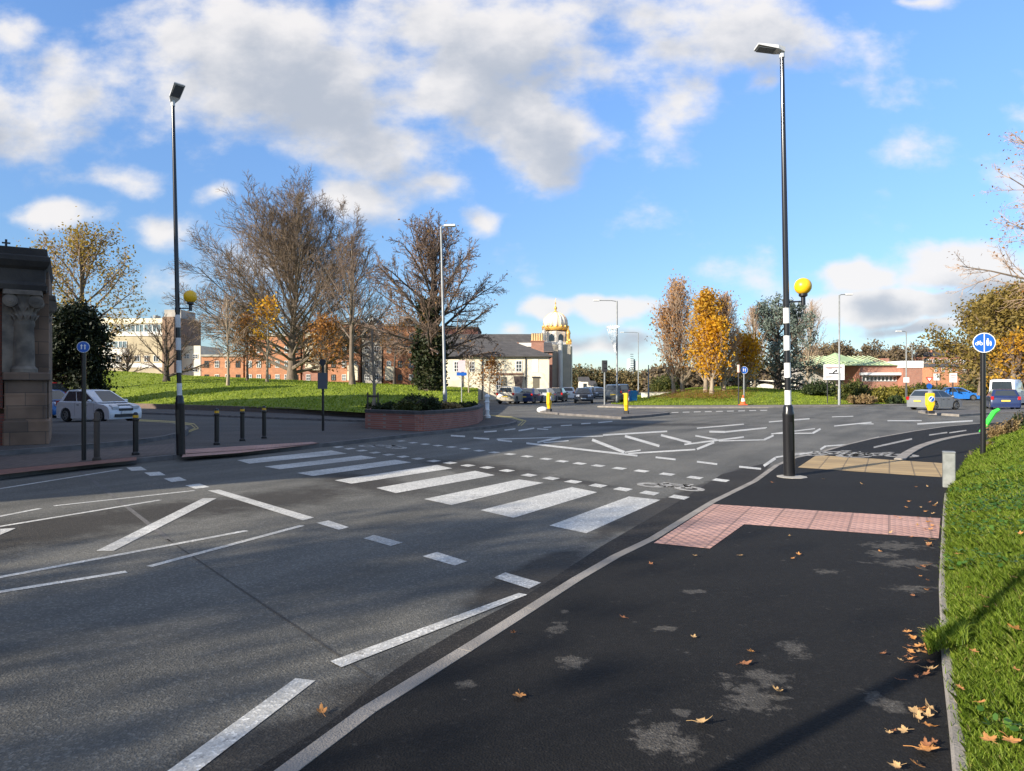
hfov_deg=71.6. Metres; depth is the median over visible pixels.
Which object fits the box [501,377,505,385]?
door
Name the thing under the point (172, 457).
kerb
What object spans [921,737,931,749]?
fallen leaf
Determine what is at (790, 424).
access door
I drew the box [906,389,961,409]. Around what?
car
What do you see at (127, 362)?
bare tree
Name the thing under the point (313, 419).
lawn kerb
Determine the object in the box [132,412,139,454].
bollard
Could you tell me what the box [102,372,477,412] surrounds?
lawn
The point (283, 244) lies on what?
bare tree
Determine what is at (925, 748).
fallen leaf
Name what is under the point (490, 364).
young tree
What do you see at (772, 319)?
cedar tree
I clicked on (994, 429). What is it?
scrub
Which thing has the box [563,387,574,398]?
car
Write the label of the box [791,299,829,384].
autumn tree
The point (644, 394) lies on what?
white wall
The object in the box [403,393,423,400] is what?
planter shrub
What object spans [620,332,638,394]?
street lamp
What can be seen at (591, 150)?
sky
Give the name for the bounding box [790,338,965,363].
distant woodland
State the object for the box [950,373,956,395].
road sign
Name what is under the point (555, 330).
domed temple
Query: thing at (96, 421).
bollard
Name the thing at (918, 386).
hedge
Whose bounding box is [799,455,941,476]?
tactile paving
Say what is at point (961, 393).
car
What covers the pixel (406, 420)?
brick planter
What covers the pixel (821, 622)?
footway
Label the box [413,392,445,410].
planter shrub
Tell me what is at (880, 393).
bush
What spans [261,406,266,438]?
bollard
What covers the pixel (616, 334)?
street decoration
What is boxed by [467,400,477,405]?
planter shrub
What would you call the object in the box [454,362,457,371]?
window
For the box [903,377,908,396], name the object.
road sign
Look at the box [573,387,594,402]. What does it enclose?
car
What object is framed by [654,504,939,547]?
tactile paving
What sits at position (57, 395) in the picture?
parked car
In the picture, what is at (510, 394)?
parked car
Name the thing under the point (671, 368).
autumn tree
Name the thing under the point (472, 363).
window
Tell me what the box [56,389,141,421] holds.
parked car
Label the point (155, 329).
window
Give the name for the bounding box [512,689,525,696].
fallen leaf
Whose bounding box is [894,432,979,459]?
cycle track kerb
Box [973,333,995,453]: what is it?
shared path sign
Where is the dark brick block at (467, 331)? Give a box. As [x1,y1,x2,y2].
[442,327,481,382]
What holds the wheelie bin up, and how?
on the road
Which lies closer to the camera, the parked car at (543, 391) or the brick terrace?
the parked car at (543, 391)
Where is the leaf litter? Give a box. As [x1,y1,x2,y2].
[641,389,762,398]
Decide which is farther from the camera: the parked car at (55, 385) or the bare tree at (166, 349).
the bare tree at (166, 349)
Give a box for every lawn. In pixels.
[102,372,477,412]
[613,386,905,404]
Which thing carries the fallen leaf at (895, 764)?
on the footway at (821, 622)
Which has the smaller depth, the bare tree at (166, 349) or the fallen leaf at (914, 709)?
the fallen leaf at (914, 709)
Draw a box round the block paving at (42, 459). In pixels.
[0,443,174,468]
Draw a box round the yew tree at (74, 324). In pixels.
[52,293,127,392]
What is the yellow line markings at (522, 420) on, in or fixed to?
on the side street
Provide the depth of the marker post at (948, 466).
11.14 m
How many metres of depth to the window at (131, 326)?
128.00 m
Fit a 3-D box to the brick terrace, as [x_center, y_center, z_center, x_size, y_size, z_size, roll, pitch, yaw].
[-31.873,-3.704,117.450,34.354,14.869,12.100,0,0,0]
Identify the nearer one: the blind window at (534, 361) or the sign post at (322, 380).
the sign post at (322, 380)
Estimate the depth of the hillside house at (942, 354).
220.70 m
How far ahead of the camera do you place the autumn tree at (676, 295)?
73.19 m
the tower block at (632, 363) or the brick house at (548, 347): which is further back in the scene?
the tower block at (632, 363)
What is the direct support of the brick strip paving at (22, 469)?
on the footway at (332, 433)
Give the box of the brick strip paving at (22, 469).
[0,457,136,474]
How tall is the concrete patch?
0.006 m
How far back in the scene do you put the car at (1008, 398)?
49.36 m
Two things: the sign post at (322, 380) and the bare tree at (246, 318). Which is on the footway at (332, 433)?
the sign post at (322, 380)
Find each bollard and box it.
[92,411,100,460]
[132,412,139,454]
[213,408,219,444]
[239,407,244,440]
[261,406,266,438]
[484,394,489,417]
[546,392,551,411]
[624,393,628,413]
[925,393,934,413]
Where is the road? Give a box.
[0,389,1023,770]
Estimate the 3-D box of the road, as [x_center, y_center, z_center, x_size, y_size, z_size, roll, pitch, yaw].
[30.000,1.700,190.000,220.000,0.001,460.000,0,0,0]
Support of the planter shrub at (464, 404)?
in the brick planter
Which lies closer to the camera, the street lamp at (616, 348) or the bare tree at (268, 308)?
the street lamp at (616, 348)
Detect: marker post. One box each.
[737,365,739,403]
[942,451,955,486]
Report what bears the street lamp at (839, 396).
on the roundabout footway at (610, 404)
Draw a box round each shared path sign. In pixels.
[77,341,89,459]
[741,366,747,397]
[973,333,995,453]
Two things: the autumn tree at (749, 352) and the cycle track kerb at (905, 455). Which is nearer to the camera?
the cycle track kerb at (905, 455)
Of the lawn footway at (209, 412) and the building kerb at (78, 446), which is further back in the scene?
the lawn footway at (209, 412)
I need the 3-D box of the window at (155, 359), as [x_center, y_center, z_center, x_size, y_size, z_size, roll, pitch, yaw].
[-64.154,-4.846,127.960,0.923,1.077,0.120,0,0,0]
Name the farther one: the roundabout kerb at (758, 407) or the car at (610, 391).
the car at (610, 391)
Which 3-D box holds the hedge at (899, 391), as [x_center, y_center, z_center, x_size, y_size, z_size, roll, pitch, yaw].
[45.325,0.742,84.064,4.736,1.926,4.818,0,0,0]
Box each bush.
[645,373,678,391]
[799,379,837,395]
[828,374,871,400]
[844,393,877,403]
[866,385,892,402]
[882,394,904,403]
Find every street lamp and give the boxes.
[440,224,455,402]
[593,300,617,402]
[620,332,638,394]
[648,365,649,397]
[838,294,852,404]
[895,331,906,398]
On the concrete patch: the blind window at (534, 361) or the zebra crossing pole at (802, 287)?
the zebra crossing pole at (802, 287)
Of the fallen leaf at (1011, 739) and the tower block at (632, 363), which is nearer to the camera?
the fallen leaf at (1011, 739)
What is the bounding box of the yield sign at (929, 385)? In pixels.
[926,377,932,388]
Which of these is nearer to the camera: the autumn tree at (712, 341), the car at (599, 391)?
the autumn tree at (712, 341)
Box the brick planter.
[365,403,483,430]
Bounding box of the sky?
[0,0,1023,371]
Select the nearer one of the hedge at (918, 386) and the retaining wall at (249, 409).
the retaining wall at (249, 409)
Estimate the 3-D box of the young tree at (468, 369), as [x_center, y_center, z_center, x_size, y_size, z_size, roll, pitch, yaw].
[-3.414,-0.373,53.850,1.838,3.910,1.932,0,0,0]
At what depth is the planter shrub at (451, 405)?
29.69 m
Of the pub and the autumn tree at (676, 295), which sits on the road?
the pub
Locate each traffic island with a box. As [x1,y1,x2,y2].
[540,409,669,418]
[918,409,1023,416]
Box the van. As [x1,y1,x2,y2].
[988,379,1023,404]
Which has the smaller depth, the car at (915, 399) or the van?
the car at (915, 399)
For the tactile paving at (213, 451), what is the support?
on the footway at (332, 433)
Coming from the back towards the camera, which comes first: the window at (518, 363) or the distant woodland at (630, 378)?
the distant woodland at (630, 378)
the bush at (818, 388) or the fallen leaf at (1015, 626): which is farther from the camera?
the bush at (818, 388)
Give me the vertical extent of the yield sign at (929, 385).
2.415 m
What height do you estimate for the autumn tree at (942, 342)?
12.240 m
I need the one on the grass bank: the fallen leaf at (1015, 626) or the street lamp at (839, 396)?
the fallen leaf at (1015, 626)
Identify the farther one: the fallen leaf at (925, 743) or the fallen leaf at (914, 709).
the fallen leaf at (914, 709)
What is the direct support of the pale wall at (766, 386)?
on the roundabout lawn at (734, 400)
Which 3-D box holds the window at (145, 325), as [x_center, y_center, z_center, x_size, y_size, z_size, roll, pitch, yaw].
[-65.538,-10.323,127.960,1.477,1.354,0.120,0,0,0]
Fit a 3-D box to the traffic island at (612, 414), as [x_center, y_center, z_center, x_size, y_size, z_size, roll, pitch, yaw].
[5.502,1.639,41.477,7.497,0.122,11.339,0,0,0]
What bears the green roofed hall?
on the ground
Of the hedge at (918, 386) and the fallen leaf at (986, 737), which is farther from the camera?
the hedge at (918, 386)
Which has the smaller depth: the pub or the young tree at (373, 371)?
the young tree at (373, 371)
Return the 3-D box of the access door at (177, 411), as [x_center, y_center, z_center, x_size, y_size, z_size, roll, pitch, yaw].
[-7.682,0.837,16.335,0.070,0.545,0.008,-1,0,0]
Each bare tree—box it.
[112,343,148,371]
[126,313,219,381]
[159,166,416,379]
[210,292,251,385]
[222,309,274,379]
[247,292,284,381]
[310,234,403,384]
[352,207,511,390]
[364,301,416,383]
[946,129,1023,309]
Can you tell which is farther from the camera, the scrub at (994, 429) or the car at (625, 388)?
the car at (625, 388)
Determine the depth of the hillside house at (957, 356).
219.03 m
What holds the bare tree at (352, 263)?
on the lawn at (144, 380)
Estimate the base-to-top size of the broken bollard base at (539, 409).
0.440 m
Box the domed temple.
[542,298,571,387]
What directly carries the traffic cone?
on the roundabout footway at (610, 404)
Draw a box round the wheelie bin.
[628,391,637,401]
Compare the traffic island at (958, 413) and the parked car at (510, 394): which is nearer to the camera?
the traffic island at (958, 413)
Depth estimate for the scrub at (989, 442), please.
16.46 m
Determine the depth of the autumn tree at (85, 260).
61.54 m
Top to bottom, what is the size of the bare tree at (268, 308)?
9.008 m
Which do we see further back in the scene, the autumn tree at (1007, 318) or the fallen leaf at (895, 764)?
the autumn tree at (1007, 318)
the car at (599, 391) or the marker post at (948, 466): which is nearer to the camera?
the marker post at (948, 466)
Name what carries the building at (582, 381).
on the road
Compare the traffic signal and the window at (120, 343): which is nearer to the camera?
the traffic signal
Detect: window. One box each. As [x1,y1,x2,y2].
[118,341,126,347]
[127,324,135,331]
[136,324,143,331]
[144,324,152,331]
[153,324,160,331]
[153,356,158,361]
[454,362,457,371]
[469,362,473,371]
[497,377,500,389]
[516,361,521,371]
[532,359,537,371]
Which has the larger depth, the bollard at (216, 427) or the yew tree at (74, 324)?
the yew tree at (74, 324)
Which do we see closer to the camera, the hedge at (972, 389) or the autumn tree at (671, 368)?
the autumn tree at (671, 368)
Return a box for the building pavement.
[0,421,188,450]
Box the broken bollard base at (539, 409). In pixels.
[537,407,546,411]
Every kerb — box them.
[0,415,516,479]
[0,421,188,454]
[142,412,364,421]
[274,481,756,770]
[597,404,906,407]
[752,422,993,480]
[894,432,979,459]
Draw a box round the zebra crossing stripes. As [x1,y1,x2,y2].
[238,450,658,532]
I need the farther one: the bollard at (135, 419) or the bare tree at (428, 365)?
the bare tree at (428, 365)
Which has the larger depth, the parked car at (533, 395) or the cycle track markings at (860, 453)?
the parked car at (533, 395)
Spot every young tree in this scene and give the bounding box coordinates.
[364,326,386,408]
[457,355,478,392]
[473,351,505,406]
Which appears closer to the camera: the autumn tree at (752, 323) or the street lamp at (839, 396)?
the street lamp at (839, 396)
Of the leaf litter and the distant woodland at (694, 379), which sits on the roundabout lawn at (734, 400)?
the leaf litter
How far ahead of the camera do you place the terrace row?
200.00 m
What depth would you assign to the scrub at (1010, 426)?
18.90 m
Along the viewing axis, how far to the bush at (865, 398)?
59.39 m
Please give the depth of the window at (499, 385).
83.98 m
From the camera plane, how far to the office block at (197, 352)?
128.00 m
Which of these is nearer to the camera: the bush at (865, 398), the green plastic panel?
the green plastic panel
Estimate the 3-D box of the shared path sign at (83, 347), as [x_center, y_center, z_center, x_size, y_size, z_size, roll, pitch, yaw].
[-9.131,0.331,15.137,0.240,2.538,0.129,0,0,-22]
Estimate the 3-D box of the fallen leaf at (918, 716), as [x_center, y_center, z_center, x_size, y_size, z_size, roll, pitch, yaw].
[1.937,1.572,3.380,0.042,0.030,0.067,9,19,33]
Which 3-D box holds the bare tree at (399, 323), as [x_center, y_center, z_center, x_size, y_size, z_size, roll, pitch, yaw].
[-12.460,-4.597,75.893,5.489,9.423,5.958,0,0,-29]
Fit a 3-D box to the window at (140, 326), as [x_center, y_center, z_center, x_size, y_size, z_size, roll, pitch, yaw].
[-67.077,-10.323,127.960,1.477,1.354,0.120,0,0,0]
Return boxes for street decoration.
[606,325,618,352]
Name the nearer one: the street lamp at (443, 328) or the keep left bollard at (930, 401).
the street lamp at (443, 328)
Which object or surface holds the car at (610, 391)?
on the road
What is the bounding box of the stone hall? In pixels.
[0,239,56,445]
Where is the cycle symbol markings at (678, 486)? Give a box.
[358,445,704,490]
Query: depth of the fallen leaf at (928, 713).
3.40 m
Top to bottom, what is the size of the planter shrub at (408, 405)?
0.707 m
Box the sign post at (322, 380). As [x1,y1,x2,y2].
[318,359,326,430]
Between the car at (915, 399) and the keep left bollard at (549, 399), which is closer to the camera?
the keep left bollard at (549, 399)
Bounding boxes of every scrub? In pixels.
[986,422,1002,437]
[986,439,994,446]
[998,417,1022,435]
[1012,410,1023,425]
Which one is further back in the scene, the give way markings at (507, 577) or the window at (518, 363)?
the window at (518, 363)
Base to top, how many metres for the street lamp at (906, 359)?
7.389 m
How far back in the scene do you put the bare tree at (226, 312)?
62.53 m
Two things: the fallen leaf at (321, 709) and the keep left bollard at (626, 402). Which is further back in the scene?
the keep left bollard at (626, 402)
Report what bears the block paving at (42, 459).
on the footway at (332, 433)
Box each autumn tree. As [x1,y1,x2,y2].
[16,206,155,350]
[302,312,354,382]
[647,298,690,392]
[648,269,713,391]
[679,286,728,392]
[690,312,735,393]
[715,289,745,390]
[730,324,765,388]
[742,301,770,387]
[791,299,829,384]
[916,288,1022,394]
[955,275,1023,391]
[976,326,1023,388]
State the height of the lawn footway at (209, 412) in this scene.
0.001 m
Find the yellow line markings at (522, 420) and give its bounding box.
[139,415,525,431]
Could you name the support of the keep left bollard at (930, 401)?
on the road
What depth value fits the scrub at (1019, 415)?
20.91 m
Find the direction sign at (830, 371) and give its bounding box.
[823,364,844,403]
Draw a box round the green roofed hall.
[781,353,922,390]
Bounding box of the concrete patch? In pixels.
[777,475,806,478]
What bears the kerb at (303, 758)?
on the road
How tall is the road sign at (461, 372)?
3.088 m
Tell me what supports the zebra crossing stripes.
on the road
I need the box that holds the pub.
[441,333,552,399]
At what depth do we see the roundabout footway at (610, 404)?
56.80 m
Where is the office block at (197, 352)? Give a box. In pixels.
[52,310,222,375]
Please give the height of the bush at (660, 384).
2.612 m
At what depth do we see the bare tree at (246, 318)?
72.21 m
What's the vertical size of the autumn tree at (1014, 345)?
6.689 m
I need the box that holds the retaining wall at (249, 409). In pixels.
[134,403,364,416]
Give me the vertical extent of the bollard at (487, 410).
1.180 m
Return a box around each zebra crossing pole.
[169,82,196,454]
[754,43,811,475]
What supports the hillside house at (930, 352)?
on the distant woodland at (896, 353)
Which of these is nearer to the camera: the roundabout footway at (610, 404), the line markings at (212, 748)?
the line markings at (212, 748)
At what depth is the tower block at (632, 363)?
421.00 m
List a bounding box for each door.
[176,410,179,433]
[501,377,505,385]
[532,377,539,387]
[789,423,792,450]
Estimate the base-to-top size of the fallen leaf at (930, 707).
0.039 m
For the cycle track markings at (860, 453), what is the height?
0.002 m
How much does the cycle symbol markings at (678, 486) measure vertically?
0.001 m
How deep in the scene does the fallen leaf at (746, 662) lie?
4.06 m
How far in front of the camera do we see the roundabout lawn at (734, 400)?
62.96 m
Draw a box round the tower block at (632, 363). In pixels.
[627,354,637,371]
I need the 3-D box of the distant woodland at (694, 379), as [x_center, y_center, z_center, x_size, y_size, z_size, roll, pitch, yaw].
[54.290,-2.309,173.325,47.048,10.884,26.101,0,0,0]
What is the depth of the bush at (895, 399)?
61.61 m
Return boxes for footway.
[0,416,514,469]
[141,408,364,419]
[273,422,1003,770]
[600,403,893,406]
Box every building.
[577,377,589,387]
[588,381,596,386]
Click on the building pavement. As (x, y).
(64, 434)
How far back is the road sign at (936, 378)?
79.97 m
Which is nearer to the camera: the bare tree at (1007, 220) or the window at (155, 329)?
the bare tree at (1007, 220)
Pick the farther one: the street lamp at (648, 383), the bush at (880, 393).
the street lamp at (648, 383)
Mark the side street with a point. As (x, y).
(204, 424)
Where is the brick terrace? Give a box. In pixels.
[200,318,420,384]
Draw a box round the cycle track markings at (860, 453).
[795,430,965,457]
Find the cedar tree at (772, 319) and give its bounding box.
[726,293,827,390]
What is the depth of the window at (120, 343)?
128.00 m
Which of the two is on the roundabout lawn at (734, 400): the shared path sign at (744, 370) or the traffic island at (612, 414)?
the shared path sign at (744, 370)
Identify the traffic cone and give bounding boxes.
[738,395,747,404]
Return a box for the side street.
[52,414,359,435]
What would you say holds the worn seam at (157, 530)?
on the road
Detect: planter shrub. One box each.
[368,401,393,409]
[391,397,426,410]
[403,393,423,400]
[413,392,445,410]
[441,399,462,409]
[455,401,471,407]
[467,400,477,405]
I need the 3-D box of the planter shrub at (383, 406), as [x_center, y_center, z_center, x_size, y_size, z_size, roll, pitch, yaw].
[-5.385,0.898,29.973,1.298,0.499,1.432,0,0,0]
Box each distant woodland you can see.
[572,363,647,391]
[639,352,837,392]
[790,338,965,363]
[950,356,1023,387]
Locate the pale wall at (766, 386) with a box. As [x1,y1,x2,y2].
[750,377,798,388]
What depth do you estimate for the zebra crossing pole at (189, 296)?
16.39 m
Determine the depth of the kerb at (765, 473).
17.43 m
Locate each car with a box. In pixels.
[52,382,68,392]
[52,389,65,415]
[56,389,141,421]
[496,386,526,403]
[518,388,542,402]
[536,388,557,401]
[552,388,567,401]
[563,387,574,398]
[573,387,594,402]
[592,387,603,397]
[603,384,623,401]
[614,384,631,400]
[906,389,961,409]
[942,387,979,399]
[986,389,1020,408]
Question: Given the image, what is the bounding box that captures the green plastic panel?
[979,408,999,432]
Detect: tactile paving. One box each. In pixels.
[182,442,319,456]
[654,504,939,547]
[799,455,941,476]
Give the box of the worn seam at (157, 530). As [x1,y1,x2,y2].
[77,469,172,540]
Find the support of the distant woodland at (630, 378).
on the ground
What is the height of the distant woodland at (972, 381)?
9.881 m
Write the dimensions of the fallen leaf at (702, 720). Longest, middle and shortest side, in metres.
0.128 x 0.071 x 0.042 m
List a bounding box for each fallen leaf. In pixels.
[316,703,326,716]
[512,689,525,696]
[686,715,712,722]
[736,660,751,664]
[889,760,905,767]
[897,725,908,732]
[903,742,940,750]
[908,706,921,715]
[914,709,922,720]
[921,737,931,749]
[922,707,933,716]
[925,698,936,711]
[978,732,996,743]
[1000,731,1022,742]
[1008,624,1022,629]
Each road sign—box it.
[457,360,466,401]
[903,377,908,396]
[934,374,940,389]
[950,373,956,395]
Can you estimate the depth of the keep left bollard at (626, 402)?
39.63 m
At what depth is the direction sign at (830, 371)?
59.97 m
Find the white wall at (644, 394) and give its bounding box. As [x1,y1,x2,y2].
[641,392,667,397]
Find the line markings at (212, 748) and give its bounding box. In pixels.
[0,410,972,770]
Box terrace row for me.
[922,364,968,386]
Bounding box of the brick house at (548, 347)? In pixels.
[544,342,553,387]
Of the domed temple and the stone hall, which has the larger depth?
the domed temple
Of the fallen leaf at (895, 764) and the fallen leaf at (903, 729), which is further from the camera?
the fallen leaf at (903, 729)
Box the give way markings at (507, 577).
[126,440,728,587]
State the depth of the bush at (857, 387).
63.41 m
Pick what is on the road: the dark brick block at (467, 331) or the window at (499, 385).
the dark brick block at (467, 331)
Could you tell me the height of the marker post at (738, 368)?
3.272 m
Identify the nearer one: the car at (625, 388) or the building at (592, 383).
the car at (625, 388)
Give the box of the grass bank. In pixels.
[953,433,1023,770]
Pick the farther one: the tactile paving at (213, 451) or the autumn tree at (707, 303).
the autumn tree at (707, 303)
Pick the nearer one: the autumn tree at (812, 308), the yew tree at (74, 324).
the yew tree at (74, 324)
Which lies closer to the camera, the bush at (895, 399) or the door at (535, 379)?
the bush at (895, 399)
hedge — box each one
[881,384,915,396]
[911,382,949,389]
[941,379,986,394]
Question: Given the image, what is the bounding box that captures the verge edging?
[939,493,966,770]
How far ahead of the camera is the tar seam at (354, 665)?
5.20 m
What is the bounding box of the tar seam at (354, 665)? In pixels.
[169,540,372,676]
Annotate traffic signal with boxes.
[602,360,606,404]
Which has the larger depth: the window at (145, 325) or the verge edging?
the window at (145, 325)
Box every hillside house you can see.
[913,352,931,363]
[926,350,940,363]
[935,352,949,363]
[946,351,959,363]
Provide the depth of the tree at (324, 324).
67.06 m
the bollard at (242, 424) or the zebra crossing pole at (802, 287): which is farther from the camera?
the bollard at (242, 424)
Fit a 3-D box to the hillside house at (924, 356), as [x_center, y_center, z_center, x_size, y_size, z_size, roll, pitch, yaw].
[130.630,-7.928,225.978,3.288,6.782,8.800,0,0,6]
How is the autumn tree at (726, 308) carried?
on the roundabout lawn at (734, 400)

